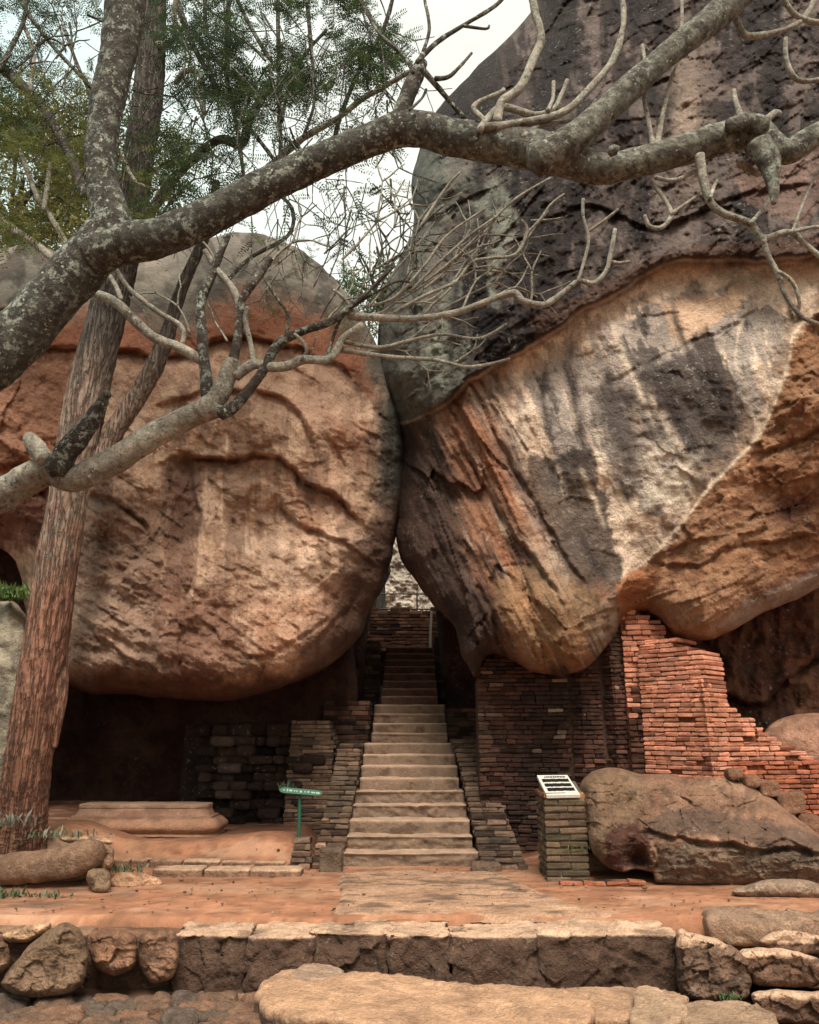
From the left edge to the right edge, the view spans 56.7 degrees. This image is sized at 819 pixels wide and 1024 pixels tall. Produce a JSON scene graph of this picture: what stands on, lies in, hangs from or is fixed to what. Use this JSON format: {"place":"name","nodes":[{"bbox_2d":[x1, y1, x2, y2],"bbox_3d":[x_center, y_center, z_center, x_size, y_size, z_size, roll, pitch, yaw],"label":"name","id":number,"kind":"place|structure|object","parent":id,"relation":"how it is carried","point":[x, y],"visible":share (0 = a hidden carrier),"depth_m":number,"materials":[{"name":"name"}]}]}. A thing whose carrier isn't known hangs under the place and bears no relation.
{"place":"outdoors","nodes":[
{"label":"outdoors","id":0,"kind":"place"},
{"bbox_2d":[106,998,136,1010],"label":"cobble","id":1,"kind":"object","parent":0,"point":[126,1004],"visible":0.38,"depth_m":5.76,"materials":[{"name":"stone"}]},
{"bbox_2d":[106,862,158,873],"bbox_3d":[-3.070,3.902,8.352,0.508,0.118,0.491,-12,-20,37],"label":"plant","id":2,"kind":"object","parent":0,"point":[115,868],"visible":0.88,"depth_m":8.35,"materials":[{"name":"green plant"}]},
{"bbox_2d":[0,0,530,343],"label":"sky","id":3,"kind":"structure","parent":0,"point":[445,15],"materials":[{"name":"white"}]},
{"bbox_2d":[0,800,818,1023],"bbox_3d":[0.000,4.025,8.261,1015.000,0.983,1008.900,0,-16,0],"label":"ground","id":4,"kind":"structure","parent":0,"point":[257,841],"depth_m":7.58,"materials":[{"name":"soil"}]},
{"bbox_2d":[0,942,9,973],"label":"stone","id":5,"kind":"object","parent":4,"relation":"on","point":[4,958],"visible":1,"depth_m":5.94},
{"bbox_2d":[0,601,26,782],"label":"boulder","id":6,"kind":"object","parent":4,"relation":"on","point":[13,617],"visible":0.42,"depth_m":10.46,"materials":[{"name":"stone"}]},
{"bbox_2d":[0,997,27,1012],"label":"cobble","id":7,"kind":"object","parent":4,"relation":"on","point":[8,1004],"visible":0.46,"depth_m":5.75,"materials":[{"name":"stone"}]},
{"bbox_2d":[0,885,33,898],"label":"plant","id":8,"kind":"object","parent":4,"relation":"on","point":[14,893],"visible":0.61,"depth_m":7.55,"materials":[{"name":"green plant"}]},
{"bbox_2d":[0,992,34,1006],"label":"cobble","id":9,"kind":"object","parent":4,"relation":"on","point":[29,1001],"visible":0.23,"depth_m":5.88,"materials":[{"name":"stone"}]},
{"bbox_2d":[0,1019,34,1023],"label":"cobble","id":10,"kind":"object","parent":4,"relation":"on","point":[16,1021],"visible":0.96,"depth_m":5.33,"materials":[{"name":"stone"}]},
{"bbox_2d":[2,923,51,942],"bbox_3d":[-3.253,3.573,6.449,0.372,0.211,0.596,7,-17,-23],"label":"stone","id":11,"kind":"object","parent":4,"relation":"on","point":[28,933],"visible":1,"depth_m":6.26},
{"bbox_2d":[9,1006,45,1016],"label":"cobble","id":12,"kind":"object","parent":4,"relation":"on","point":[21,1012],"visible":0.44,"depth_m":5.59,"materials":[{"name":"stone"}]},
{"bbox_2d":[15,1013,51,1020],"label":"cobble","id":13,"kind":"object","parent":4,"relation":"on","point":[40,1017],"visible":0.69,"depth_m":5.44,"materials":[{"name":"stone"}]},
{"bbox_2d":[1,922,87,997],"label":"stone","id":14,"kind":"object","parent":4,"relation":"on","point":[52,962],"visible":0.99,"depth_m":5.76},
{"bbox_2d":[0,925,97,987],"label":"kerb block","id":15,"kind":"structure","parent":4,"relation":"on","point":[16,950],"depth_m":6.40,"materials":[{"name":"stone"}]},
{"bbox_2d":[34,997,74,1007],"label":"cobble","id":16,"kind":"object","parent":4,"relation":"on","point":[46,1002],"visible":0.29,"depth_m":5.73,"materials":[{"name":"stone"}]},
{"bbox_2d":[0,65,125,250],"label":"tree","id":17,"kind":"object","parent":4,"relation":"on","point":[59,218],"visible":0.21,"depth_m":19.17,"materials":[{"name":"green plant"}]},
{"bbox_2d":[40,1004,87,1014],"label":"cobble","id":18,"kind":"object","parent":4,"relation":"on","point":[62,1009],"visible":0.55,"depth_m":5.59,"materials":[{"name":"stone"}]},
{"bbox_2d":[49,1012,84,1023],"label":"cobble","id":19,"kind":"object","parent":4,"relation":"on","point":[75,1018],"visible":0.81,"depth_m":5.45,"materials":[{"name":"stone"}]},
{"bbox_2d":[47,829,110,881],"bbox_3d":[-5.031,4.115,8.955,3.320,0.781,1.809,0,-16,0],"label":"earth mound","id":20,"kind":"object","parent":4,"relation":"on","point":[52,842],"visible":0.06,"depth_m":8.81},
{"bbox_2d":[0,808,36,827],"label":"plant","id":21,"kind":"object","parent":20,"relation":"on","point":[8,820],"visible":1,"depth_m":8.28,"materials":[{"name":"green plant"}]},
{"bbox_2d":[0,825,114,841],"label":"plant","id":22,"kind":"object","parent":20,"relation":"on","point":[59,834],"visible":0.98,"depth_m":8.27,"materials":[{"name":"green plant"}]},
{"bbox_2d":[69,999,108,1008],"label":"cobble","id":23,"kind":"object","parent":4,"relation":"on","point":[90,1003],"visible":0.34,"depth_m":5.75,"materials":[{"name":"stone"}]},
{"bbox_2d":[86,868,110,892],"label":"stone","id":24,"kind":"object","parent":4,"relation":"on","point":[98,880],"visible":0.96,"depth_m":7.72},
{"bbox_2d":[80,1013,121,1023],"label":"cobble","id":25,"kind":"object","parent":4,"relation":"on","point":[94,1018],"visible":0.87,"depth_m":5.43,"materials":[{"name":"stone"}]},
{"bbox_2d":[85,1006,116,1016],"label":"cobble","id":26,"kind":"object","parent":4,"relation":"on","point":[110,1011],"visible":0.51,"depth_m":5.61,"materials":[{"name":"stone"}]},
{"bbox_2d":[98,844,113,868],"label":"stone","id":27,"kind":"object","parent":4,"relation":"on","point":[107,862],"visible":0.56,"depth_m":8.10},
{"bbox_2d":[60,835,112,844],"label":"stone slab","id":28,"kind":"structure","parent":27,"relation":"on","point":[67,839],"depth_m":8.24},
{"bbox_2d":[92,993,130,1001],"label":"cobble","id":29,"kind":"object","parent":4,"relation":"on","point":[109,997],"visible":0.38,"depth_m":5.88,"materials":[{"name":"stone"}]},
{"bbox_2d":[88,929,138,975],"bbox_3d":[-2.410,3.579,6.171,0.385,0.388,0.581,5,-17,-18],"label":"stone","id":30,"kind":"object","parent":4,"relation":"on","point":[112,952],"visible":1,"depth_m":5.98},
{"bbox_2d":[16,70,214,247],"bbox_3d":[-10.264,-3.249,24.075,7.092,23.054,7.414,0,-16,0],"label":"tree","id":31,"kind":"object","parent":4,"relation":"on","point":[82,205],"visible":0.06,"depth_m":25.23,"materials":[{"name":"green plant"}]},
{"bbox_2d":[115,1009,149,1020],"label":"cobble","id":32,"kind":"object","parent":4,"relation":"on","point":[124,1014],"visible":0.54,"depth_m":5.58,"materials":[{"name":"stone"}]},
{"bbox_2d":[83,926,182,989],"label":"kerb block","id":33,"kind":"structure","parent":4,"relation":"on","point":[134,977],"depth_m":6.28,"materials":[{"name":"stone"}]},
{"bbox_2d":[111,872,162,886],"bbox_3d":[-2.942,3.973,8.152,0.619,0.209,0.349,0,-16,0],"label":"stone","id":34,"kind":"object","parent":4,"relation":"on","point":[124,879],"visible":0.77,"depth_m":8.03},
{"bbox_2d":[121,1015,158,1023],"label":"cobble","id":35,"kind":"object","parent":4,"relation":"on","point":[143,1019],"visible":0.97,"depth_m":5.42,"materials":[{"name":"stone"}]},
{"bbox_2d":[67,801,227,837],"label":"stone plinth","id":36,"kind":"structure","parent":4,"relation":"on","point":[176,819],"depth_m":9.96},
{"bbox_2d":[133,991,170,1002],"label":"cobble","id":37,"kind":"object","parent":4,"relation":"on","point":[160,996],"visible":0.45,"depth_m":5.86,"materials":[{"name":"stone"}]},
{"bbox_2d":[135,1001,172,1015],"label":"cobble","id":38,"kind":"object","parent":4,"relation":"on","point":[153,1008],"visible":0.38,"depth_m":5.73,"materials":[{"name":"stone"}]},
{"bbox_2d":[138,928,178,983],"bbox_3d":[-2.045,3.613,6.175,0.325,0.459,0.573,4,-17,-15],"label":"stone","id":39,"kind":"object","parent":4,"relation":"on","point":[158,955],"visible":1,"depth_m":5.99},
{"bbox_2d":[149,857,183,867],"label":"kerb stone","id":40,"kind":"object","parent":4,"relation":"on","point":[153,862],"visible":0.52,"depth_m":8.93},
{"bbox_2d":[157,1010,198,1023],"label":"cobble","id":41,"kind":"object","parent":4,"relation":"on","point":[185,1017],"visible":1,"depth_m":5.42,"materials":[{"name":"stone"}]},
{"bbox_2d":[0,548,357,801],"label":"rock face","id":42,"kind":"object","parent":4,"relation":"on","point":[127,747],"visible":0.21,"depth_m":12.73},
{"bbox_2d":[0,232,403,701],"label":"boulder","id":43,"kind":"object","parent":42,"relation":"on","point":[245,551],"visible":0.73,"depth_m":10.88,"materials":[{"name":"stone"}]},
{"bbox_2d":[0,580,29,601],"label":"plant","id":44,"kind":"object","parent":43,"relation":"on","point":[10,593],"visible":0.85,"depth_m":10.59,"materials":[{"name":"green plant"}]},
{"bbox_2d":[152,865,207,877],"bbox_3d":[-2.634,4.176,8.675,0.584,0.225,0.297,0,-16,0],"label":"kerb stone","id":45,"kind":"object","parent":4,"relation":"on","point":[178,871],"visible":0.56,"depth_m":8.56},
{"bbox_2d":[171,990,205,1006],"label":"cobble","id":46,"kind":"object","parent":4,"relation":"on","point":[178,997],"visible":0.35,"depth_m":5.89,"materials":[{"name":"stone"}]},
{"bbox_2d":[179,1000,215,1010],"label":"cobble","id":47,"kind":"object","parent":4,"relation":"on","point":[203,1005],"visible":0.36,"depth_m":5.72,"materials":[{"name":"stone"}]},
{"bbox_2d":[184,858,220,866],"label":"kerb stone","id":48,"kind":"object","parent":4,"relation":"on","point":[207,862],"visible":0.49,"depth_m":8.93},
{"bbox_2d":[195,1009,228,1022],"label":"cobble","id":49,"kind":"object","parent":4,"relation":"on","point":[204,1015],"visible":0.49,"depth_m":5.56,"materials":[{"name":"stone"}]},
{"bbox_2d":[171,921,256,993],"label":"kerb block","id":50,"kind":"structure","parent":4,"relation":"on","point":[211,957],"depth_m":6.23,"materials":[{"name":"stone"}]},
{"bbox_2d":[196,990,237,1001],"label":"cobble","id":51,"kind":"object","parent":4,"relation":"on","point":[229,995],"visible":0.44,"depth_m":5.88,"materials":[{"name":"stone"}]},
{"bbox_2d":[207,1014,237,1023],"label":"cobble","id":52,"kind":"object","parent":4,"relation":"on","point":[218,1019],"visible":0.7,"depth_m":5.43,"materials":[{"name":"stone"}]},
{"bbox_2d":[214,1000,242,1010],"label":"cobble","id":53,"kind":"object","parent":4,"relation":"on","point":[222,1005],"visible":0.28,"depth_m":5.73,"materials":[{"name":"stone"}]},
{"bbox_2d":[204,865,253,877],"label":"kerb stone","id":54,"kind":"object","parent":4,"relation":"on","point":[228,871],"visible":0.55,"depth_m":8.56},
{"bbox_2d":[222,860,252,865],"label":"kerb stone","id":55,"kind":"object","parent":4,"relation":"on","point":[232,862],"visible":0.36,"depth_m":8.94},
{"bbox_2d":[227,1002,253,1013],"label":"cobble","id":56,"kind":"object","parent":4,"relation":"on","point":[242,1007],"visible":0.38,"depth_m":5.60,"materials":[{"name":"stone"}]},
{"bbox_2d":[220,1018,260,1023],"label":"cobble","id":57,"kind":"object","parent":4,"relation":"on","point":[245,1021],"visible":0.9,"depth_m":5.33,"materials":[{"name":"stone"}]},
{"bbox_2d":[0,0,490,885],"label":"tree","id":58,"kind":"object","parent":4,"relation":"on","point":[38,702],"visible":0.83,"depth_m":9.57,"materials":[{"name":"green plant"}]},
{"bbox_2d":[179,722,325,824],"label":"rubble wall","id":59,"kind":"structure","parent":4,"relation":"on","point":[235,773],"depth_m":11.52,"materials":[{"name":"stone"}]},
{"bbox_2d":[249,865,303,876],"bbox_3d":[-1.514,4.187,8.670,0.595,0.239,0.315,0,-16,0],"label":"kerb stone","id":60,"kind":"object","parent":4,"relation":"on","point":[278,871],"visible":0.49,"depth_m":8.56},
{"bbox_2d":[242,921,316,993],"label":"kerb block","id":61,"kind":"structure","parent":4,"relation":"on","point":[273,948],"depth_m":6.23,"materials":[{"name":"stone"}]},
{"bbox_2d":[279,787,321,837],"bbox_3d":[-1.332,3.800,9.176,0.526,0.895,0.112,2,-16,-8],"label":"direction sign","id":62,"kind":"object","parent":4,"relation":"on","point":[299,792],"visible":0.72,"depth_m":9.24,"materials":[{"name":"metal"}]},
{"bbox_2d":[288,836,313,869],"bbox_3d":[-1.293,4.088,9.090,0.289,0.356,0.300,0,-16,0],"label":"brick stub","id":63,"kind":"object","parent":4,"relation":"on","point":[301,854],"visible":0.94,"depth_m":9.00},
{"bbox_2d":[283,720,338,836],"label":"brick wall","id":64,"kind":"structure","parent":4,"relation":"on","point":[318,737],"depth_m":11.37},
{"bbox_2d":[0,156,629,514],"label":"frangipani tree","id":65,"kind":"object","parent":4,"relation":"on","point":[44,467],"visible":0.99,"depth_m":7.17,"materials":[{"name":"grey plant"}]},
{"bbox_2d":[290,963,343,980],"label":"stone slab","id":66,"kind":"structure","parent":4,"relation":"on","point":[310,972],"depth_m":5.99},
{"bbox_2d":[319,846,343,871],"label":"upright stone","id":67,"kind":"object","parent":4,"relation":"on","point":[331,859],"visible":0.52,"depth_m":8.86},
{"bbox_2d":[312,743,363,868],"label":"brick wall","id":68,"kind":"structure","parent":4,"relation":"on","point":[344,786],"depth_m":10.24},
{"bbox_2d":[323,700,372,744],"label":"brick wall","id":69,"kind":"structure","parent":4,"relation":"on","point":[352,721],"depth_m":12.51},
{"bbox_2d":[309,920,394,973],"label":"kerb block","id":70,"kind":"structure","parent":4,"relation":"on","point":[359,945],"depth_m":6.27,"materials":[{"name":"stone"}]},
{"bbox_2d":[330,250,397,696],"bbox_3d":[-0.993,-0.172,20.851,3.311,15.362,3.100,13,-20,-37],"label":"tree","id":71,"kind":"object","parent":4,"relation":"on","point":[382,295],"visible":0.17,"depth_m":22.11,"materials":[{"name":"green plant"}]},
{"bbox_2d":[353,567,390,700],"bbox_3d":[-2.074,3.092,15.847,3.376,4.485,3.073,0,-16,0],"label":"rock face","id":72,"kind":"object","parent":4,"relation":"on","point":[359,646],"visible":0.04,"depth_m":14.89},
{"bbox_2d":[363,640,381,732],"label":"brick wall","id":73,"kind":"structure","parent":4,"relation":"on","point":[372,683],"depth_m":15.22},
{"bbox_2d":[367,607,437,685],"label":"brick wall","id":74,"kind":"structure","parent":4,"relation":"on","point":[401,627],"depth_m":18.25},
{"bbox_2d":[378,592,429,610],"bbox_3d":[-0.094,2.271,18.698,3.962,0.607,0.035,0,-16,0],"label":"railing","id":75,"kind":"object","parent":74,"relation":"on","point":[416,608],"visible":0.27,"depth_m":18.72,"materials":[{"name":"metal"}]},
{"bbox_2d":[2,845,811,1005],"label":"pebbles","id":76,"kind":"object","parent":4,"relation":"on","point":[333,909],"visible":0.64,"depth_m":7.66,"materials":[{"name":"stone"}]},
{"bbox_2d":[0,0,818,391],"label":"frangipani tree","id":77,"kind":"object","parent":4,"relation":"on","point":[74,272],"visible":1,"depth_m":6.33,"materials":[{"name":"grey plant"}]},
{"bbox_2d":[343,647,478,866],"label":"stone steps","id":78,"kind":"structure","parent":4,"relation":"on","point":[409,807],"depth_m":10.84,"materials":[{"name":"stone"}]},
{"bbox_2d":[432,636,447,708],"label":"low wall","id":79,"kind":"structure","parent":78,"relation":"on","point":[442,699],"depth_m":15.19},
{"bbox_2d":[385,921,454,981],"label":"kerb block","id":80,"kind":"structure","parent":4,"relation":"on","point":[419,949],"depth_m":6.24,"materials":[{"name":"stone"}]},
{"bbox_2d":[254,969,595,1023],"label":"stone slab","id":81,"kind":"structure","parent":4,"relation":"on","point":[285,997],"depth_m":5.36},
{"bbox_2d":[445,708,475,742],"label":"brick wall","id":82,"kind":"structure","parent":4,"relation":"on","point":[461,723],"depth_m":12.52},
{"bbox_2d":[435,608,505,707],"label":"brick wall","id":83,"kind":"structure","parent":4,"relation":"on","point":[459,679],"depth_m":14.43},
{"bbox_2d":[470,860,501,871],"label":"stone","id":84,"kind":"object","parent":4,"relation":"on","point":[488,866],"visible":0.46,"depth_m":8.82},
{"bbox_2d":[449,739,527,869],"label":"brick wall","id":85,"kind":"structure","parent":4,"relation":"on","point":[493,836],"depth_m":9.82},
{"bbox_2d":[447,920,546,987],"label":"kerb block","id":86,"kind":"structure","parent":4,"relation":"on","point":[496,953],"depth_m":6.22,"materials":[{"name":"stone"}]},
{"bbox_2d":[475,610,639,853],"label":"brick wall","id":87,"kind":"structure","parent":4,"relation":"on","point":[530,726],"depth_m":10.30,"materials":[{"name":"brick"}]},
{"bbox_2d":[535,775,589,881],"bbox_3d":[1.744,3.623,8.717,0.484,1.120,0.639,0,-16,0],"label":"information board","id":88,"kind":"object","parent":4,"relation":"on","point":[560,811],"visible":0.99,"depth_m":8.47,"materials":[{"name":"brick"}]},
{"bbox_2d":[506,984,688,1023],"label":"stone slab","id":89,"kind":"structure","parent":4,"relation":"on","point":[614,1005],"depth_m":5.52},
{"bbox_2d":[559,878,645,885],"bbox_3d":[2.065,3.972,8.133,0.923,0.061,0.134,0,-16,-1],"label":"brick edging","id":90,"kind":"object","parent":4,"relation":"on","point":[622,882],"visible":0.98,"depth_m":8.08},
{"bbox_2d":[534,918,679,992],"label":"kerb block","id":91,"kind":"structure","parent":4,"relation":"on","point":[576,952],"depth_m":6.21,"materials":[{"name":"stone"}]},
{"bbox_2d":[619,609,665,773],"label":"brick wall","id":92,"kind":"structure","parent":4,"relation":"on","point":[633,629],"depth_m":10.17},
{"bbox_2d":[629,985,688,1023],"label":"stone","id":93,"kind":"object","parent":4,"relation":"on","point":[654,1005],"visible":1,"depth_m":5.14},
{"bbox_2d":[579,767,818,884],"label":"boulder","id":94,"kind":"object","parent":4,"relation":"on","point":[667,828],"visible":0.96,"depth_m":8.29,"materials":[{"name":"stone"}]},
{"bbox_2d":[724,768,743,779],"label":"stone","id":95,"kind":"object","parent":94,"relation":"on","point":[733,773],"visible":1,"depth_m":9.03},
{"bbox_2d":[740,774,760,788],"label":"stone","id":96,"kind":"object","parent":94,"relation":"on","point":[753,781],"visible":0.83,"depth_m":9.00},
{"bbox_2d":[757,779,779,796],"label":"stone","id":97,"kind":"object","parent":94,"relation":"on","point":[768,788],"visible":0.75,"depth_m":8.98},
{"bbox_2d":[774,789,804,813],"bbox_3d":[4.511,3.447,9.022,0.338,0.283,0.203,0,-16,0],"label":"stone","id":98,"kind":"object","parent":94,"relation":"on","point":[792,801],"visible":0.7,"depth_m":8.94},
{"bbox_2d":[795,812,818,830],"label":"stone","id":99,"kind":"object","parent":94,"relation":"on","point":[811,820],"visible":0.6,"depth_m":8.88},
{"bbox_2d":[675,928,752,1001],"bbox_3d":[2.454,3.689,6.135,0.584,0.686,1.133,-6,-17,20],"label":"stone","id":100,"kind":"object","parent":4,"relation":"on","point":[710,968],"visible":0.95,"depth_m":5.77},
{"bbox_2d":[637,637,818,815],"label":"brick wall","id":101,"kind":"structure","parent":4,"relation":"on","point":[693,728],"depth_m":9.47,"materials":[{"name":"brick"}]},
{"bbox_2d":[640,588,818,731],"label":"rock face","id":102,"kind":"object","parent":4,"relation":"on","point":[770,661],"visible":0.25,"depth_m":11.57},
{"bbox_2d":[380,0,818,676],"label":"boulder","id":103,"kind":"object","parent":102,"relation":"on","point":[586,470],"visible":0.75,"depth_m":10.67,"materials":[{"name":"stone"}]},
{"bbox_2d":[681,1000,778,1023],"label":"stone","id":104,"kind":"object","parent":4,"relation":"on","point":[721,1012],"visible":0.88,"depth_m":5.12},
{"bbox_2d":[702,906,805,946],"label":"stone slab","id":105,"kind":"structure","parent":4,"relation":"on","point":[741,926],"depth_m":6.51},
{"bbox_2d":[732,879,818,897],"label":"boulder","id":106,"kind":"object","parent":4,"relation":"on","point":[783,888],"visible":0.91,"depth_m":7.51,"materials":[{"name":"stone"}]},
{"bbox_2d":[740,947,818,989],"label":"stone","id":107,"kind":"object","parent":4,"relation":"on","point":[778,967],"visible":0.93,"depth_m":5.86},
{"bbox_2d":[751,989,818,1023],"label":"stone","id":108,"kind":"object","parent":4,"relation":"on","point":[793,1006],"visible":0.88,"depth_m":5.48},
{"bbox_2d":[759,930,818,954],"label":"stone","id":109,"kind":"object","parent":4,"relation":"on","point":[805,943],"visible":0.9,"depth_m":6.26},
{"bbox_2d":[785,908,818,934],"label":"stone slab","id":110,"kind":"structure","parent":109,"relation":"on","point":[810,920],"depth_m":6.55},
{"bbox_2d":[765,713,818,760],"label":"boulder","id":111,"kind":"object","parent":4,"relation":"on","point":[799,732],"visible":0.32,"depth_m":10.02,"materials":[{"name":"stone"}]},
{"bbox_2d":[385,539,433,613],"bbox_3d":[-0.161,3.454,37.651,9.001,6.898,7.822,0,-16,0],"label":"rock face","id":112,"kind":"object","parent":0,"point":[401,579],"visible":0.08,"depth_m":33.91},
{"bbox_2d":[333,870,614,923],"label":"path","id":113,"kind":"structure","parent":0,"point":[403,892],"depth_m":7.42,"materials":[{"name":"stone"}]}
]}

